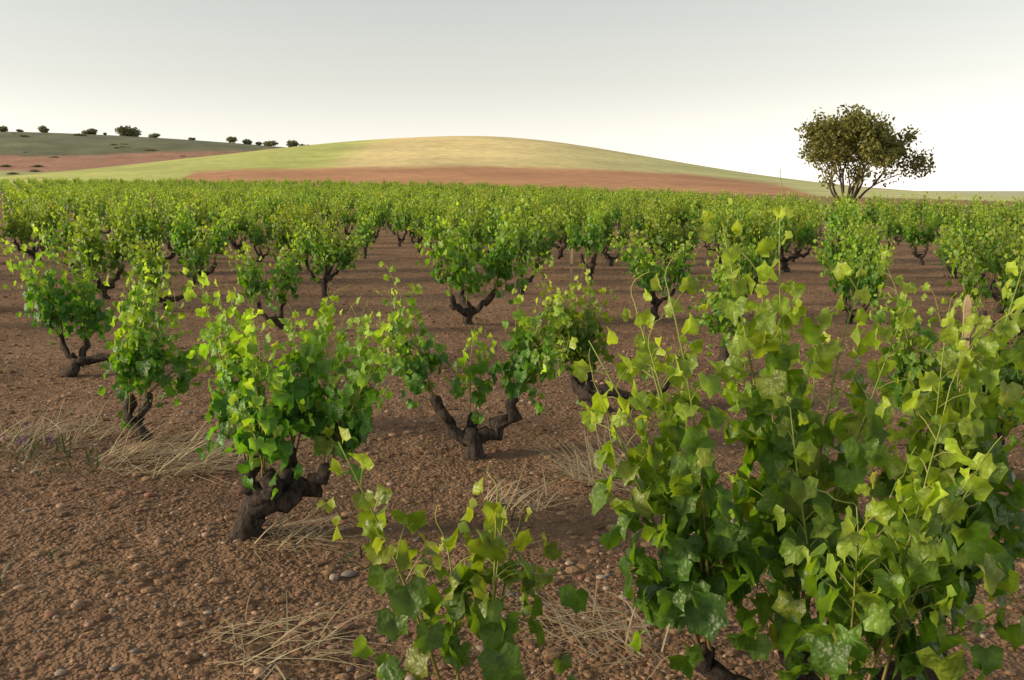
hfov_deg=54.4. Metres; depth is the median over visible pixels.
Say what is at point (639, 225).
grape vine
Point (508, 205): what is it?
grape vine
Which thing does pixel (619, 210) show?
grape vine
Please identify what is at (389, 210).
grape vine
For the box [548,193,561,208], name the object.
grape vine
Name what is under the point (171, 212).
grape vine
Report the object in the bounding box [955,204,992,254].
grape vine
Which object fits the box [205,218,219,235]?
grape vine
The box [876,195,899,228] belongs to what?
grape vine
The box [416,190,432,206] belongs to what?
grape vine
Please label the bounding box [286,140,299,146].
ridge tree
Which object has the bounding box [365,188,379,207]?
grape vine
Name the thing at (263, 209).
grape vine
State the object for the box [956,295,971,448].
vine stake
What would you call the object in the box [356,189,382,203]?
grape vine
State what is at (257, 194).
grape vine
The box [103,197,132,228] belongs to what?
grape vine
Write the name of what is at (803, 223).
grape vine
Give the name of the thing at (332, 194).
grape vine
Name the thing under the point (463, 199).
grape vine
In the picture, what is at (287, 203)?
grape vine
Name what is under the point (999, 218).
grape vine
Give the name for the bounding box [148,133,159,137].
ridge tree
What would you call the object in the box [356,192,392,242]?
grape vine
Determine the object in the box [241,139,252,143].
ridge tree
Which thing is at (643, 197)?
grape vine
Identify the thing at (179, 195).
grape vine
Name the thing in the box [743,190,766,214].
grape vine
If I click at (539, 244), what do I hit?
grape vine
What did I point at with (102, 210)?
grape vine
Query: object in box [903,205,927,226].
grape vine
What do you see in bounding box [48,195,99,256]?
grape vine
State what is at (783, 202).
grape vine
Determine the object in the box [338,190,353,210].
grape vine
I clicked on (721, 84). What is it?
sky
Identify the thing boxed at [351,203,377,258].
grape vine
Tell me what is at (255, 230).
grape vine
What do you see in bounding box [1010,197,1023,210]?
grape vine
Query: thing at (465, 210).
grape vine
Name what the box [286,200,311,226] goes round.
grape vine
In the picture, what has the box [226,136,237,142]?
ridge tree
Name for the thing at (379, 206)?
grape vine
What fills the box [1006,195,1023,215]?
grape vine
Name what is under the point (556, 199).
grape vine
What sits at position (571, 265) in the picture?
vine stake
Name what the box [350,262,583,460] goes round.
grape vine
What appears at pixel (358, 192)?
grape vine
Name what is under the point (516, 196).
grape vine
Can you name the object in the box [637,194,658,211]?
grape vine
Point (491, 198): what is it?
grape vine
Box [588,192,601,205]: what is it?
grape vine
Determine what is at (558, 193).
grape vine
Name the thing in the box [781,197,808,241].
grape vine
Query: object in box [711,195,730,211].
grape vine
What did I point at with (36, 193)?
grape vine
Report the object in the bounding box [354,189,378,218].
grape vine
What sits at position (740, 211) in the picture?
grape vine
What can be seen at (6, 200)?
grape vine
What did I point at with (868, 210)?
grape vine
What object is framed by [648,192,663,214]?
grape vine
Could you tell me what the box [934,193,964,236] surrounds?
grape vine
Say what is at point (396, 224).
grape vine
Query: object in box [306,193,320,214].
grape vine
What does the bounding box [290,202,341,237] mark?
grape vine
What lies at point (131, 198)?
grape vine
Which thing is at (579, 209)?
grape vine
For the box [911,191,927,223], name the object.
grape vine
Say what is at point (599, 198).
grape vine
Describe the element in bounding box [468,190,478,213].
grape vine
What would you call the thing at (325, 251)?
grape vine
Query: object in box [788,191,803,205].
grape vine
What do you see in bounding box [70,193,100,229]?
grape vine
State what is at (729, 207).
grape vine
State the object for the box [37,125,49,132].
ridge tree
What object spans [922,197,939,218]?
grape vine
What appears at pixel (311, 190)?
grape vine
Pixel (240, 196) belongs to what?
grape vine
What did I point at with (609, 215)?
grape vine
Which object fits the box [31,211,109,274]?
grape vine
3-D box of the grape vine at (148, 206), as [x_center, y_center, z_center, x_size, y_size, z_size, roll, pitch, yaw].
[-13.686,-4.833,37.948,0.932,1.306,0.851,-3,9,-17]
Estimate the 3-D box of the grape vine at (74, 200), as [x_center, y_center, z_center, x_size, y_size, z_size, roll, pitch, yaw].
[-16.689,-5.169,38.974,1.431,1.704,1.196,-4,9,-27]
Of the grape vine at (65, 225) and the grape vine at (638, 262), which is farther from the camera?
the grape vine at (65, 225)
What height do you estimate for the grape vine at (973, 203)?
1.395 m
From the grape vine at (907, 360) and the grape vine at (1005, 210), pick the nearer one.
the grape vine at (907, 360)
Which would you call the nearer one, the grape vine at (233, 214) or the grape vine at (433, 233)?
the grape vine at (433, 233)
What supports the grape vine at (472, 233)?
on the terrain
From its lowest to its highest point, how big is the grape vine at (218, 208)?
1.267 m
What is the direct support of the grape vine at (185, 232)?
on the terrain
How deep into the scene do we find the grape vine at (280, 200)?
37.70 m
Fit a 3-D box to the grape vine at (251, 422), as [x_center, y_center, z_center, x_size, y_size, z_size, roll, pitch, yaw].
[-0.892,0.302,4.520,1.031,1.398,0.865,-5,9,-29]
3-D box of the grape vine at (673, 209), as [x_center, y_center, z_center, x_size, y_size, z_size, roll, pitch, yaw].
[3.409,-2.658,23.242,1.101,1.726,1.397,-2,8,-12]
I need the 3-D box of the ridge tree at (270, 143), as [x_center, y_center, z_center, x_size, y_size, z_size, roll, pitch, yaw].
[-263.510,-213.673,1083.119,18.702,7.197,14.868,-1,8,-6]
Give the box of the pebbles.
[0,233,1023,679]
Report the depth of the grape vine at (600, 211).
32.22 m
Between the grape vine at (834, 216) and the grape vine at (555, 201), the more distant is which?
the grape vine at (555, 201)
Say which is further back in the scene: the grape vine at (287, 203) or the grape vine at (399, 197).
the grape vine at (287, 203)
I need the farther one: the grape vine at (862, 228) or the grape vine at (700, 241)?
the grape vine at (700, 241)
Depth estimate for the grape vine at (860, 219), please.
20.02 m
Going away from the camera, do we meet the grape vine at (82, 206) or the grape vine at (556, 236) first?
the grape vine at (556, 236)
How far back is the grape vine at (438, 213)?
29.41 m
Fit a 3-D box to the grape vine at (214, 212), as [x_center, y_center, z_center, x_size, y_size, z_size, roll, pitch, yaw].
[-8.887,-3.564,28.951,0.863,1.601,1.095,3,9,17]
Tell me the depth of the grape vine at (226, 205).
45.29 m
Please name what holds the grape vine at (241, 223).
on the terrain
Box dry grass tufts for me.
[0,250,906,679]
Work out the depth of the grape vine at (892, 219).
29.86 m
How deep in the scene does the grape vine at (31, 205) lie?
26.90 m
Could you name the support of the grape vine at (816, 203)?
on the terrain
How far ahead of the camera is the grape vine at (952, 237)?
15.72 m
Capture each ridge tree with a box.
[0,125,7,131]
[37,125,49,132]
[81,128,97,134]
[114,125,141,136]
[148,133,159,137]
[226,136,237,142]
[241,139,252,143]
[261,140,278,145]
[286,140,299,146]
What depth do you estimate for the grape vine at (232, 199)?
43.42 m
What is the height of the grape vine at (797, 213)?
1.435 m
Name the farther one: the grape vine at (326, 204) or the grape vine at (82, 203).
the grape vine at (326, 204)
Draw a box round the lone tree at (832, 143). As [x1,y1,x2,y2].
[794,103,935,202]
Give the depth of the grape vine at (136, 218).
18.08 m
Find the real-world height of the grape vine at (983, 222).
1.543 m
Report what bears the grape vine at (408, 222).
on the terrain
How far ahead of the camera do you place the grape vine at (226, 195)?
67.44 m
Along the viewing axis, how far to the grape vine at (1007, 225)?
17.33 m
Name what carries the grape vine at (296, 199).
on the terrain
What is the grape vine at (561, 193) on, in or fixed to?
on the terrain
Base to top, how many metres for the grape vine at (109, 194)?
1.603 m
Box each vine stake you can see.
[569,248,573,307]
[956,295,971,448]
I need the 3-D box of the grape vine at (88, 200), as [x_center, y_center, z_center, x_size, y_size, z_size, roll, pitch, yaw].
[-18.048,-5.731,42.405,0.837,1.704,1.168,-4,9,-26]
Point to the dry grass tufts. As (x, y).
(170, 448)
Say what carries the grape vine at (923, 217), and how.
on the terrain
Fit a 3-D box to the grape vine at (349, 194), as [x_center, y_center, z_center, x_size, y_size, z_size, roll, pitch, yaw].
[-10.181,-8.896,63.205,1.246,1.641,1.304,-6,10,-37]
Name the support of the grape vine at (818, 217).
on the terrain
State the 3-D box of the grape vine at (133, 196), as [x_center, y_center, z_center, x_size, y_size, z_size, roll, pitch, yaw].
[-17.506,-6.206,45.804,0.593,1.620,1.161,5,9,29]
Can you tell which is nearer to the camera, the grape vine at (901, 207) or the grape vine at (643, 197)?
the grape vine at (901, 207)
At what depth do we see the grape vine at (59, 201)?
53.57 m
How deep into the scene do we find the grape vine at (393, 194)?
50.66 m
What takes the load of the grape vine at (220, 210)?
on the terrain
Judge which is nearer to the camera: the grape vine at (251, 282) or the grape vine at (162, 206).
the grape vine at (251, 282)
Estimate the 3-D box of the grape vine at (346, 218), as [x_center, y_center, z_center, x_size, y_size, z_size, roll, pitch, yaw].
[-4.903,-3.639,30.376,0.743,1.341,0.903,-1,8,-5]
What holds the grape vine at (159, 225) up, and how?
on the terrain
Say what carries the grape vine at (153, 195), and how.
on the terrain
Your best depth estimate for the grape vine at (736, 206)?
29.78 m
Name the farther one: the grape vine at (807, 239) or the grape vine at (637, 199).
the grape vine at (637, 199)
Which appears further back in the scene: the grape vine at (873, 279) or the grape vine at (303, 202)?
the grape vine at (303, 202)
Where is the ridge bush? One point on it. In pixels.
(78, 134)
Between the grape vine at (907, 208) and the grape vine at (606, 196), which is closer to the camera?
the grape vine at (907, 208)
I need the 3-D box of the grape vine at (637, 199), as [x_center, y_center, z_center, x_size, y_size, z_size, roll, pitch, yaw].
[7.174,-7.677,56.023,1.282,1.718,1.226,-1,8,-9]
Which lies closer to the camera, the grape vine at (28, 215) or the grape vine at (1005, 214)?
the grape vine at (1005, 214)
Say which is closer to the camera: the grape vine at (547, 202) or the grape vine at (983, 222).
the grape vine at (983, 222)
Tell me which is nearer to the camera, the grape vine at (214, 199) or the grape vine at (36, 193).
the grape vine at (36, 193)
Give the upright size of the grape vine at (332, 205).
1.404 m
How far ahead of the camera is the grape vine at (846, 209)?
26.03 m
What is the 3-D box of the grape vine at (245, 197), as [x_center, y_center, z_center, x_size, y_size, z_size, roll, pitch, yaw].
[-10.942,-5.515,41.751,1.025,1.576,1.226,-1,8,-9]
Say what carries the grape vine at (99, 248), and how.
on the terrain
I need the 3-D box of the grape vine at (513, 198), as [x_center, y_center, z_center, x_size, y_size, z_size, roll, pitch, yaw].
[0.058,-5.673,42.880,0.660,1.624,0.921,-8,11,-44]
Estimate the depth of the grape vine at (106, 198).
48.79 m
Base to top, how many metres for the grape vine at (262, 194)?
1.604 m
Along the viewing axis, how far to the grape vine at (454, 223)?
18.58 m
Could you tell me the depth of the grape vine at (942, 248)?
18.32 m
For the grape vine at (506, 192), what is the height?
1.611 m
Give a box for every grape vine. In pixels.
[0,186,26,214]
[0,199,54,260]
[0,217,198,377]
[4,190,41,215]
[10,194,60,250]
[14,203,42,248]
[18,189,40,207]
[19,187,44,202]
[25,195,64,241]
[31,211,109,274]
[32,190,62,209]
[45,200,141,299]
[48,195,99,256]
[53,192,66,213]
[57,194,70,215]
[60,187,83,215]
[64,186,105,215]
[65,186,81,194]
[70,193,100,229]
[74,193,101,213]
[77,185,97,205]
[89,190,119,214]
[89,209,110,236]
[90,192,116,225]
[97,265,219,441]
[102,185,197,272]
[102,191,112,206]
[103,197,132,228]
[105,186,114,200]
[106,210,148,255]
[107,199,138,224]
[110,201,134,224]
[111,222,220,310]
[122,188,139,201]
[123,190,140,205]
[131,182,211,263]
[132,189,159,214]
[140,196,162,218]
[144,188,164,201]
[145,207,167,251]
[157,189,171,210]
[159,198,173,227]
[163,200,175,223]
[166,189,186,205]
[168,197,243,283]
[175,188,190,199]
[182,251,429,540]
[186,190,222,239]
[188,186,214,200]
[205,189,228,199]
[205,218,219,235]
[206,190,223,207]
[208,197,223,220]
[210,199,230,227]
[212,197,259,254]
[214,194,230,208]
[217,198,231,211]
[220,189,231,201]
[220,224,309,329]
[227,199,239,250]
[229,193,251,214]
[231,186,246,199]
[233,190,261,237]
[234,188,242,202]
[237,189,263,211]
[243,208,283,261]
[251,187,270,204]
[252,189,278,226]
[256,202,288,228]
[259,198,338,270]
[261,190,284,221]
[282,193,298,213]
[283,208,373,295]
[285,194,300,217]
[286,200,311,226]
[289,214,346,278]
[290,190,303,206]
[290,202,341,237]
[299,192,318,211]
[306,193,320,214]
[308,187,322,197]
[316,192,349,235]
[316,427,577,679]
[319,198,329,211]
[320,192,335,204]
[322,189,331,208]
[329,194,346,224]
[331,189,350,227]
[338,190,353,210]
[338,199,362,239]
[340,187,357,200]
[348,189,371,210]
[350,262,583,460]
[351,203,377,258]
[353,187,364,205]
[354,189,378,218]
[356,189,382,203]
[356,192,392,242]
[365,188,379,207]
[371,194,389,226]
[377,188,401,234]
[383,189,399,217]
[389,193,419,246]
[390,199,423,237]
[392,196,432,251]
[394,189,416,229]
[398,187,413,197]
[404,194,553,324]
[411,185,420,195]
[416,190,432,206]
[418,206,456,250]
[419,191,456,240]
[429,191,447,209]
[435,188,454,211]
[438,194,490,259]
[442,202,470,221]
[444,191,506,256]
[449,194,470,212]
[452,191,493,278]
[456,194,468,207]
[458,185,469,194]
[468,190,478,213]
[476,189,496,206]
[476,197,496,219]
[479,193,506,230]
[493,198,520,211]
[494,188,561,293]
[497,194,548,254]
[505,188,516,198]
[507,189,519,209]
[509,188,525,201]
[512,253,690,412]
[517,191,535,211]
[517,192,544,219]
[522,212,563,269]
[523,191,540,205]
[531,190,591,258]
[535,199,559,238]
[536,191,557,214]
[540,207,570,244]
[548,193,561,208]
[553,188,568,203]
[555,187,565,202]
[556,188,570,200]
[559,171,1023,679]
[560,200,606,279]
[561,194,579,209]
[565,190,581,205]
[572,201,593,241]
[576,194,617,250]
[578,194,596,217]
[583,188,604,202]
[584,201,612,222]
[587,201,645,265]
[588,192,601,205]
[601,190,616,207]
[606,195,628,228]
[607,226,712,319]
[608,192,630,227]
[620,201,645,237]
[623,188,639,199]
[631,188,649,206]
[631,199,663,244]
[637,189,688,258]
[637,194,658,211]
[638,190,653,206]
[642,198,715,270]
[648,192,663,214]
[654,190,666,200]
[664,192,693,242]
[674,190,687,209]
[677,198,717,239]
[689,191,702,215]
[690,245,752,361]
[696,209,729,255]
[700,192,712,209]
[700,193,723,210]
[705,194,738,221]
[710,204,755,263]
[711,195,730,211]
[713,190,730,201]
[713,196,791,274]
[714,225,787,297]
[715,199,761,244]
[720,196,746,222]
[739,193,758,205]
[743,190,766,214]
[747,197,820,271]
[764,200,804,250]
[772,201,814,244]
[774,207,824,261]
[777,192,792,208]
[778,192,795,205]
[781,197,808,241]
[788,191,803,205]
[791,199,814,217]
[792,195,816,214]
[804,196,821,213]
[805,207,824,229]
[811,218,888,287]
[813,227,894,323]
[817,193,862,244]
[824,195,869,245]
[829,197,841,210]
[831,195,852,208]
[840,212,872,267]
[842,191,881,223]
[851,208,883,260]
[867,233,1023,445]
[868,196,893,235]
[873,194,885,214]
[874,198,891,216]
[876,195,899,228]
[877,206,908,249]
[883,202,918,239]
[884,204,911,244]
[896,194,918,219]
[896,206,943,264]
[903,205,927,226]
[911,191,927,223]
[919,205,937,230]
[922,195,955,237]
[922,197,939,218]
[931,219,981,278]
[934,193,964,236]
[938,205,1023,313]
[942,208,1008,291]
[944,194,961,225]
[944,238,1023,337]
[951,204,961,219]
[955,197,986,235]
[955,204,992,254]
[966,195,997,214]
[966,197,984,212]
[973,192,994,221]
[974,201,999,249]
[991,199,1013,239]
[993,198,1023,239]
[993,199,1023,234]
[1001,211,1020,259]
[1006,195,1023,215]
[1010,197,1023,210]
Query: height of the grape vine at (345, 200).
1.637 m
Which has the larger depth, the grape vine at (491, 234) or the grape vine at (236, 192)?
the grape vine at (236, 192)
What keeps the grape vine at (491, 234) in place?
on the terrain
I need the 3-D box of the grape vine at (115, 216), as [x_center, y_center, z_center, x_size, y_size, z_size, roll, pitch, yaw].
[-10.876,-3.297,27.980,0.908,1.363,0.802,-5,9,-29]
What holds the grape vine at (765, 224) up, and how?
on the terrain
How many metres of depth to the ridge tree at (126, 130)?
1086.78 m
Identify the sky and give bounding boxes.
[0,0,1023,190]
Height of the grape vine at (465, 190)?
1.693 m
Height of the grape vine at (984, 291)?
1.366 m
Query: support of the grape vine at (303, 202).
on the terrain
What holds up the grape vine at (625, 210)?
on the terrain
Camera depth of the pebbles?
4.15 m
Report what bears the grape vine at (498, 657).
on the terrain
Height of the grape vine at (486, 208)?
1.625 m
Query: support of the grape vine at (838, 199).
on the terrain
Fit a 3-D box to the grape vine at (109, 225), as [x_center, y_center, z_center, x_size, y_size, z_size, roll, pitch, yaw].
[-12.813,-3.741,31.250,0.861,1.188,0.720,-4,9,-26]
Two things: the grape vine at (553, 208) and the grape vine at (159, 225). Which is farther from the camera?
the grape vine at (553, 208)
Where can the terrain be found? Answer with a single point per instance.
(466, 160)
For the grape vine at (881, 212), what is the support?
on the terrain
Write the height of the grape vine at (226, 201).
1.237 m
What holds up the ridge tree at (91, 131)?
on the terrain
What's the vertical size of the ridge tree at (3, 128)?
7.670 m
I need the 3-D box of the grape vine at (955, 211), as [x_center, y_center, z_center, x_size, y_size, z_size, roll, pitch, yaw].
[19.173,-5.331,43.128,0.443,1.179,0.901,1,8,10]
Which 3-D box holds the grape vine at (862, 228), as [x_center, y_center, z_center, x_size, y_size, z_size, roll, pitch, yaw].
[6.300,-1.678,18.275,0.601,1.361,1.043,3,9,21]
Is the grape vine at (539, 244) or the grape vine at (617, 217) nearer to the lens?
the grape vine at (539, 244)
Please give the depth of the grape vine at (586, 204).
37.20 m
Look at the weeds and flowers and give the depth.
5.77 m
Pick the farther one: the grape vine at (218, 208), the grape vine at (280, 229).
the grape vine at (218, 208)
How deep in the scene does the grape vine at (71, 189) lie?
74.83 m
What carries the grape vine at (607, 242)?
on the terrain
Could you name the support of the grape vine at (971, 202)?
on the terrain
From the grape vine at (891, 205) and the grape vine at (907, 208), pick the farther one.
the grape vine at (891, 205)
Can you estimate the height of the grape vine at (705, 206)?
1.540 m
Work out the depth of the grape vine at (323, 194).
60.15 m
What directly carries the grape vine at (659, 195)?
on the terrain
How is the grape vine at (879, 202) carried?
on the terrain
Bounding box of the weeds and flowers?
[0,250,948,604]
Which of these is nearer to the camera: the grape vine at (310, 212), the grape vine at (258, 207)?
the grape vine at (310, 212)
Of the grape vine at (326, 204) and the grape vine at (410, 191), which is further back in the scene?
the grape vine at (410, 191)
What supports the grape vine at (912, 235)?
on the terrain
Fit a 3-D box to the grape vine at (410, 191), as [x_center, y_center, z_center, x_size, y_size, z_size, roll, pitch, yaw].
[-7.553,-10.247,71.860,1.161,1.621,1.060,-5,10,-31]
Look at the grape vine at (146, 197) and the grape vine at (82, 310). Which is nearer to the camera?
the grape vine at (82, 310)
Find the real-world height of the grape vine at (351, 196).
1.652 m
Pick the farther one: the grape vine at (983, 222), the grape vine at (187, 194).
the grape vine at (187, 194)
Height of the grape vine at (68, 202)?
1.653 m
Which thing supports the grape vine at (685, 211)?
on the terrain
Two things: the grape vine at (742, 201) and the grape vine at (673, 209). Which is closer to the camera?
the grape vine at (673, 209)
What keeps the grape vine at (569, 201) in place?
on the terrain
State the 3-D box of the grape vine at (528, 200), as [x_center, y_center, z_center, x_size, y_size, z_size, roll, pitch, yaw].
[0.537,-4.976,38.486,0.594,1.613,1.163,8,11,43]
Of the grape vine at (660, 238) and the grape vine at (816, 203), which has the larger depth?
the grape vine at (816, 203)
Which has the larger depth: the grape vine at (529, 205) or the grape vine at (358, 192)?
the grape vine at (358, 192)
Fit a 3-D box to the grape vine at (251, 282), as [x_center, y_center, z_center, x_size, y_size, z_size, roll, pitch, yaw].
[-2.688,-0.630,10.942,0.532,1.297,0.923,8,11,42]
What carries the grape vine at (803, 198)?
on the terrain
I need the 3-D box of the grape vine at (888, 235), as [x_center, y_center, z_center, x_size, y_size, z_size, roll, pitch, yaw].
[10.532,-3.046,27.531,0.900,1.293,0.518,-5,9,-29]
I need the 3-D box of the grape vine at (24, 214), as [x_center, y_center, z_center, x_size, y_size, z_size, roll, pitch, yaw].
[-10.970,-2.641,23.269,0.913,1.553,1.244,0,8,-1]
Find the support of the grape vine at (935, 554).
on the terrain
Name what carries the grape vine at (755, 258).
on the terrain
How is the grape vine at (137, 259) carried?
on the terrain
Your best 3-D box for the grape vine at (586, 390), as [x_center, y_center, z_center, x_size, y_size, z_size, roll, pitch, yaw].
[0.618,-0.015,7.262,1.415,1.219,0.493,1,8,8]
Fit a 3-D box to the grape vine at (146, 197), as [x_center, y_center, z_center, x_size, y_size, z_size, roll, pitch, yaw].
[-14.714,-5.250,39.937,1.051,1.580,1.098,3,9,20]
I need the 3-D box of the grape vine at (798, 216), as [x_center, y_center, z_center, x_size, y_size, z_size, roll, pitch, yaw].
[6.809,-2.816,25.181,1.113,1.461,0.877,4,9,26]
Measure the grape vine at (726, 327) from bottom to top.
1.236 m
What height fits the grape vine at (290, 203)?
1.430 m
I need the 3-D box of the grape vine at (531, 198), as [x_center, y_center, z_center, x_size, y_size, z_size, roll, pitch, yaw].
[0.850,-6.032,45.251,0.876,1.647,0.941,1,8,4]
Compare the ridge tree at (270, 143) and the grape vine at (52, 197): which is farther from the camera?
the ridge tree at (270, 143)
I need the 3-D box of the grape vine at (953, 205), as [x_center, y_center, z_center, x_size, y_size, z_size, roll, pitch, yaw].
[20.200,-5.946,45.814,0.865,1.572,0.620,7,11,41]
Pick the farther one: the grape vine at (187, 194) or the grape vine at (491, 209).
the grape vine at (187, 194)
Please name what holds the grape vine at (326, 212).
on the terrain
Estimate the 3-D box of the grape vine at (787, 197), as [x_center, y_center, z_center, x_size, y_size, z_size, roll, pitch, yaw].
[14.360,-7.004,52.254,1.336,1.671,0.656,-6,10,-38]
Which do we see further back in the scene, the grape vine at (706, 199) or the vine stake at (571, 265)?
the grape vine at (706, 199)
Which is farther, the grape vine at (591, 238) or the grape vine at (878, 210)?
the grape vine at (878, 210)
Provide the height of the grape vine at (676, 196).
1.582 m
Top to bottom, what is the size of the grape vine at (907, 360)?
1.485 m
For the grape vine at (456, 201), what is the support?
on the terrain
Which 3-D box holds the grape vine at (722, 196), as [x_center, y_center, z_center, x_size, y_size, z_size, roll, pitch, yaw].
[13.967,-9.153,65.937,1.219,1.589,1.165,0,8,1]
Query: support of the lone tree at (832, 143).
on the terrain
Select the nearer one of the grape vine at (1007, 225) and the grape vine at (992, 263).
the grape vine at (992, 263)
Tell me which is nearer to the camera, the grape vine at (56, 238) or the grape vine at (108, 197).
the grape vine at (56, 238)
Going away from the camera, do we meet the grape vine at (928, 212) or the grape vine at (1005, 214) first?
the grape vine at (1005, 214)
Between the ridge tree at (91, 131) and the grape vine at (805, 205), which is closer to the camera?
the grape vine at (805, 205)
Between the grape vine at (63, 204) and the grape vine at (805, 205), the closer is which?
the grape vine at (805, 205)
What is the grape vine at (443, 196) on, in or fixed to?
on the terrain
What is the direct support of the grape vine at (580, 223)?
on the terrain
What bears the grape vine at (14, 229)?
on the terrain
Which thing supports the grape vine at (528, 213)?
on the terrain
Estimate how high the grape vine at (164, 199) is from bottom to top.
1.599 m
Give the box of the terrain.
[0,132,1023,679]
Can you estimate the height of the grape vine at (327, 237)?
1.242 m
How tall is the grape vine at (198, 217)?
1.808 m
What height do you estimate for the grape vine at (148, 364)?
1.198 m
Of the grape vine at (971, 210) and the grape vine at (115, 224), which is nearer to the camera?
the grape vine at (115, 224)
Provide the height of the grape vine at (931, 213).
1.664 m
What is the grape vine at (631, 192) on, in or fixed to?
on the terrain
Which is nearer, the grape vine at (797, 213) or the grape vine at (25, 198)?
the grape vine at (797, 213)
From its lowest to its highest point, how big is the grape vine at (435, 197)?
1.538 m
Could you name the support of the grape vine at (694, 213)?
on the terrain
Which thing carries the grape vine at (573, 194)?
on the terrain
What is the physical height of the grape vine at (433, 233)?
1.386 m
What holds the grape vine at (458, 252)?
on the terrain
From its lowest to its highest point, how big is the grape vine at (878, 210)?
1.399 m
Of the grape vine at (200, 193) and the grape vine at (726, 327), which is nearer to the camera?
the grape vine at (726, 327)
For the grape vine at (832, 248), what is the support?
on the terrain
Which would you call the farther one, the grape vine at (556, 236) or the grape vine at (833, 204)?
the grape vine at (833, 204)
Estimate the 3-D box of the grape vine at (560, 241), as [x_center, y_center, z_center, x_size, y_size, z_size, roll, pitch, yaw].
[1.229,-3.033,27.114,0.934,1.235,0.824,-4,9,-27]
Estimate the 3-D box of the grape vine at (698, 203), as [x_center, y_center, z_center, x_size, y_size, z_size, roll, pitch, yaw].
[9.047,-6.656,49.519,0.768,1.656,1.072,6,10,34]
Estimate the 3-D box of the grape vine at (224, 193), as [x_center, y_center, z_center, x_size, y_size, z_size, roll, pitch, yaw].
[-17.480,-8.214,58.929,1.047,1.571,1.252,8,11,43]
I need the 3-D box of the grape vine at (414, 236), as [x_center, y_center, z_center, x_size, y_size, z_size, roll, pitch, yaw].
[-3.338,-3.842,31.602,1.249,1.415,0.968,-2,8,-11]
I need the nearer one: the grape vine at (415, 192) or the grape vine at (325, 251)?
the grape vine at (325, 251)
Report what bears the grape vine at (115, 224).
on the terrain
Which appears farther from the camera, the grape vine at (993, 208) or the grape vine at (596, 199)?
the grape vine at (596, 199)
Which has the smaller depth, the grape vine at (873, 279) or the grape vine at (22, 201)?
the grape vine at (873, 279)
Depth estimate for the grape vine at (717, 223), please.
21.48 m

